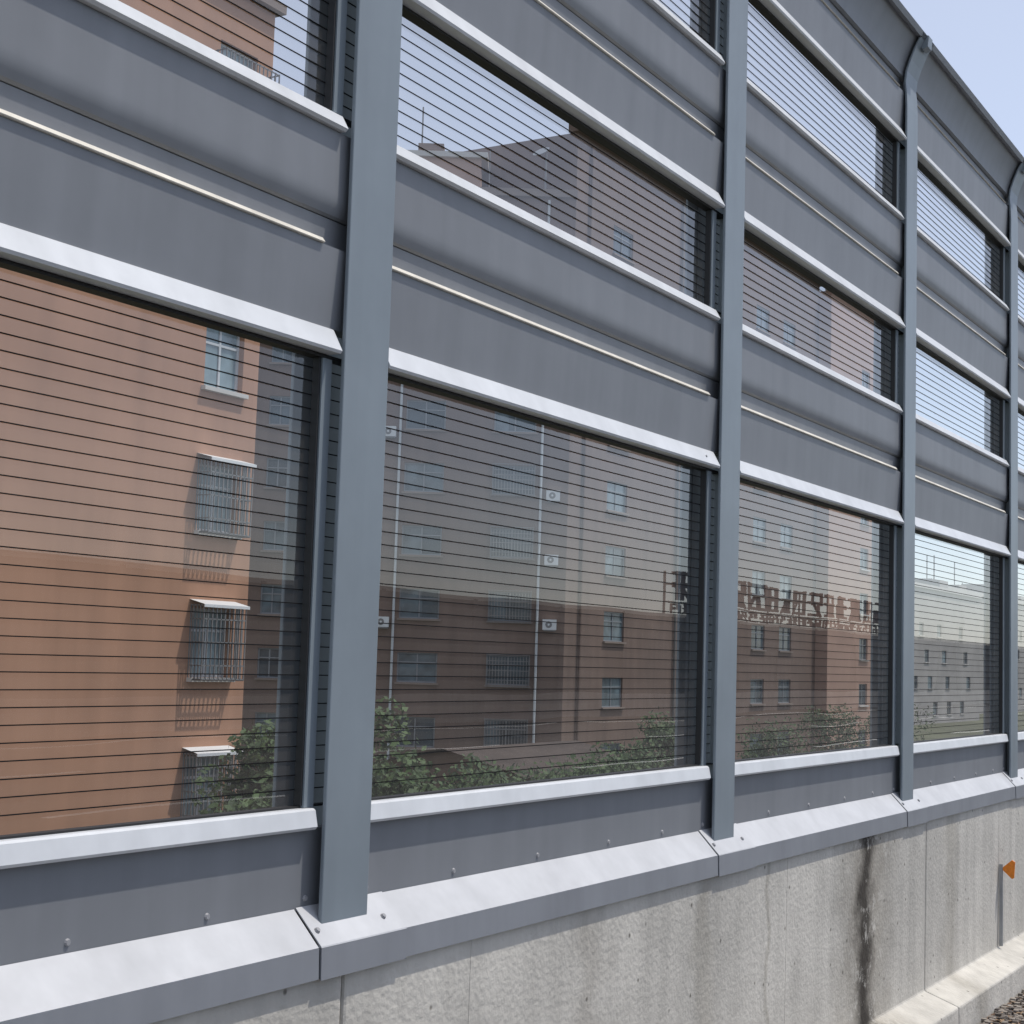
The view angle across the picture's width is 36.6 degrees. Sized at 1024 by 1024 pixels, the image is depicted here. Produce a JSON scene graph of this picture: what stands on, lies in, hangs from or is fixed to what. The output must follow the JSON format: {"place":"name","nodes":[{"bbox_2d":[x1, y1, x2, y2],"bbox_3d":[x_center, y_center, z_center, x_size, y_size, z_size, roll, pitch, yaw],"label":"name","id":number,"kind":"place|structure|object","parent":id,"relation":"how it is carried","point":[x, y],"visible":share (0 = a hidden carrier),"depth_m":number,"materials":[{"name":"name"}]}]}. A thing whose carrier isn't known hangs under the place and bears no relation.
{"place":"outdoors","nodes":[
{"label":"outdoors","id":0,"kind":"place"},
{"bbox_2d":[378,107,821,764],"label":"roof and fittings","id":1,"kind":"structure","parent":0,"point":[512,189],"depth_m":71.83,"materials":[{"name":"white paint"}]},
{"bbox_2d":[239,711,1023,1023],"bbox_3d":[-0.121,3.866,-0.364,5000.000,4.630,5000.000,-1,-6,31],"label":"ground","id":2,"kind":"structure","parent":0,"point":[953,728],"depth_m":166.52,"materials":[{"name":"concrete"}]},
{"bbox_2d":[0,0,274,834],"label":"facade","id":3,"kind":"structure","parent":2,"relation":"on","point":[26,823],"depth_m":30.00,"materials":[{"name":"orange brick"}]},
{"bbox_2d":[180,47,279,816],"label":"window grilles","id":4,"kind":"object","parent":3,"relation":"attached to","point":[239,607],"depth_m":32.03,"materials":[{"name":"white metal"}]},
{"bbox_2d":[191,719,275,814],"bbox_3d":[-4.543,6.316,29.111,3.017,5.017,2.546,-1,-6,31],"label":"leafy tree","id":5,"kind":"object","parent":2,"relation":"on","point":[266,754],"visible":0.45,"depth_m":29.10,"materials":[{"name":"green plant"}]},
{"bbox_2d":[200,764,273,813],"bbox_3d":[-3.859,6.406,26.079,2.555,4.314,2.465,6,-7,-40],"label":"leafy tree","id":6,"kind":"object","parent":2,"relation":"on","point":[265,801],"visible":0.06,"depth_m":25.97,"materials":[{"name":"green plant"}]},
{"bbox_2d":[251,0,286,17],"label":"side walls and roof","id":7,"kind":"structure","parent":2,"relation":"on","point":[277,7],"depth_m":34.23,"materials":[{"name":"beige concrete"}]},
{"bbox_2d":[372,731,432,794],"bbox_3d":[-2.162,6.491,28.842,3.317,4.766,2.295,-1,-6,31],"label":"leafy tree","id":8,"kind":"object","parent":2,"relation":"on","point":[404,759],"visible":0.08,"depth_m":29.21,"materials":[{"name":"green plant"}]},
{"bbox_2d":[239,196,575,789],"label":"end facade","id":9,"kind":"structure","parent":2,"relation":"on","point":[550,691],"depth_m":69.79,"materials":[{"name":"brown brick"}]},
{"bbox_2d":[483,463,535,745],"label":"window grilles","id":10,"kind":"object","parent":9,"relation":"attached to","point":[528,597],"depth_m":69.32,"materials":[{"name":"grey metal"}]},
{"bbox_2d":[371,696,449,796],"bbox_3d":[-2.175,5.950,27.125,2.132,5.520,1.670,-1,-6,31],"label":"leafy tree","id":11,"kind":"object","parent":2,"relation":"on","point":[386,788],"visible":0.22,"depth_m":27.11,"materials":[{"name":"green plant"}]},
{"bbox_2d":[409,752,515,791],"bbox_3d":[-1.341,7.084,31.886,2.761,4.210,3.565,0,-6,14],"label":"leafy tree","id":12,"kind":"object","parent":2,"relation":"on","point":[462,783],"visible":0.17,"depth_m":32.49,"materials":[{"name":"green plant"}]},
{"bbox_2d":[448,758,528,787],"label":"leafy tree","id":13,"kind":"object","parent":2,"relation":"on","point":[495,767],"visible":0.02,"depth_m":34.80,"materials":[{"name":"green plant"}]},
{"bbox_2d":[374,740,626,787],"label":"outbuilding","id":14,"kind":"structure","parent":2,"relation":"on","point":[491,754],"depth_m":55.31,"materials":[{"name":"grey concrete"}]},
{"bbox_2d":[466,759,562,785],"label":"leafy tree","id":15,"kind":"object","parent":2,"relation":"on","point":[547,773],"visible":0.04,"depth_m":37.38,"materials":[{"name":"green plant"}]},
{"bbox_2d":[507,756,609,780],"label":"leafy tree","id":16,"kind":"object","parent":2,"relation":"on","point":[578,772],"visible":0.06,"depth_m":41.06,"materials":[{"name":"green plant"}]},
{"bbox_2d":[150,797,1023,1023],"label":"concrete wall","id":17,"kind":"structure","parent":2,"relation":"on","point":[899,926],"depth_m":5.19,"materials":[{"name":"grey concrete"}]},
{"bbox_2d":[0,0,1023,1023],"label":"noise barrier","id":18,"kind":"object","parent":17,"relation":"on","point":[339,243],"visible":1,"depth_m":3.88,"materials":[{"name":"paint"}]},
{"bbox_2d":[468,859,998,1023],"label":"form joints","id":19,"kind":"object","parent":17,"relation":"attached to","point":[786,942],"visible":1,"depth_m":5.35,"materials":[{"name":"concrete"}]},
{"bbox_2d":[999,860,1014,945],"bbox_3d":[2.519,1.989,7.880,0.078,0.435,0.014,-1,-6,31],"label":"roadside reflector","id":20,"kind":"object","parent":17,"relation":"attached to","point":[1008,869],"visible":1,"depth_m":7.89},
{"bbox_2d":[550,742,665,778],"bbox_3d":[2.611,8.363,43.033,3.595,4.003,3.132,-1,-6,31],"label":"leafy tree","id":21,"kind":"object","parent":2,"relation":"on","point":[622,764],"visible":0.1,"depth_m":42.89,"materials":[{"name":"green plant"}]},
{"bbox_2d":[569,741,665,774],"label":"leafy tree","id":22,"kind":"object","parent":2,"relation":"on","point":[618,766],"visible":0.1,"depth_m":46.92,"materials":[{"name":"green plant"}]},
{"bbox_2d":[603,707,674,769],"bbox_3d":[4.400,8.686,50.161,2.980,4.803,2.655,3,-6,-15],"label":"leafy tree","id":23,"kind":"object","parent":2,"relation":"on","point":[666,741],"visible":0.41,"depth_m":50.33,"materials":[{"name":"green plant"}]},
{"bbox_2d":[642,720,674,767],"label":"leafy tree","id":24,"kind":"object","parent":2,"relation":"on","point":[672,751],"visible":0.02,"depth_m":52.26,"materials":[{"name":"green plant"}]},
{"bbox_2d":[561,132,819,764],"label":"long facade","id":25,"kind":"structure","parent":2,"relation":"on","point":[592,686],"depth_m":77.78,"materials":[{"name":"brown brick"}]},
{"bbox_2d":[736,716,815,758],"bbox_3d":[11.115,10.611,64.979,3.536,4.171,3.087,-1,-6,31],"label":"leafy tree","id":26,"kind":"object","parent":2,"relation":"on","point":[769,736],"visible":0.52,"depth_m":65.00,"materials":[{"name":"green plant"}]},
{"bbox_2d":[788,703,869,751],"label":"leafy tree","id":27,"kind":"object","parent":2,"relation":"on","point":[839,745],"visible":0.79,"depth_m":76.58,"materials":[{"name":"green plant"}]},
{"bbox_2d":[860,704,934,740],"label":"leafy tree","id":28,"kind":"object","parent":2,"relation":"on","point":[918,726],"visible":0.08,"depth_m":85.16,"materials":[{"name":"green plant"}]},
{"bbox_2d":[980,989,1023,1023],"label":"gravel and leaf litter","id":29,"kind":"structure","parent":2,"relation":"on","point":[1007,1013],"depth_m":7.13,"materials":[{"name":"gravel"}]},
{"bbox_2d":[272,0,1023,596],"label":"sky","id":30,"kind":"structure","parent":0,"point":[982,41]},
{"bbox_2d":[814,289,873,750],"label":"salmon apartment building","id":31,"kind":"structure","parent":0,"point":[828,697],"depth_m":99.93,"materials":[{"name":"orange brick"}]},
{"bbox_2d":[914,555,981,724],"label":"beige apartment building","id":32,"kind":"structure","parent":0,"point":[953,679],"depth_m":189.38,"materials":[{"name":"beige paint"}]},
{"bbox_2d":[915,555,1023,713],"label":"beige apartment building","id":33,"kind":"structure","parent":0,"point":[1020,645],"depth_m":250.67,"materials":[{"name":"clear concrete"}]}
]}

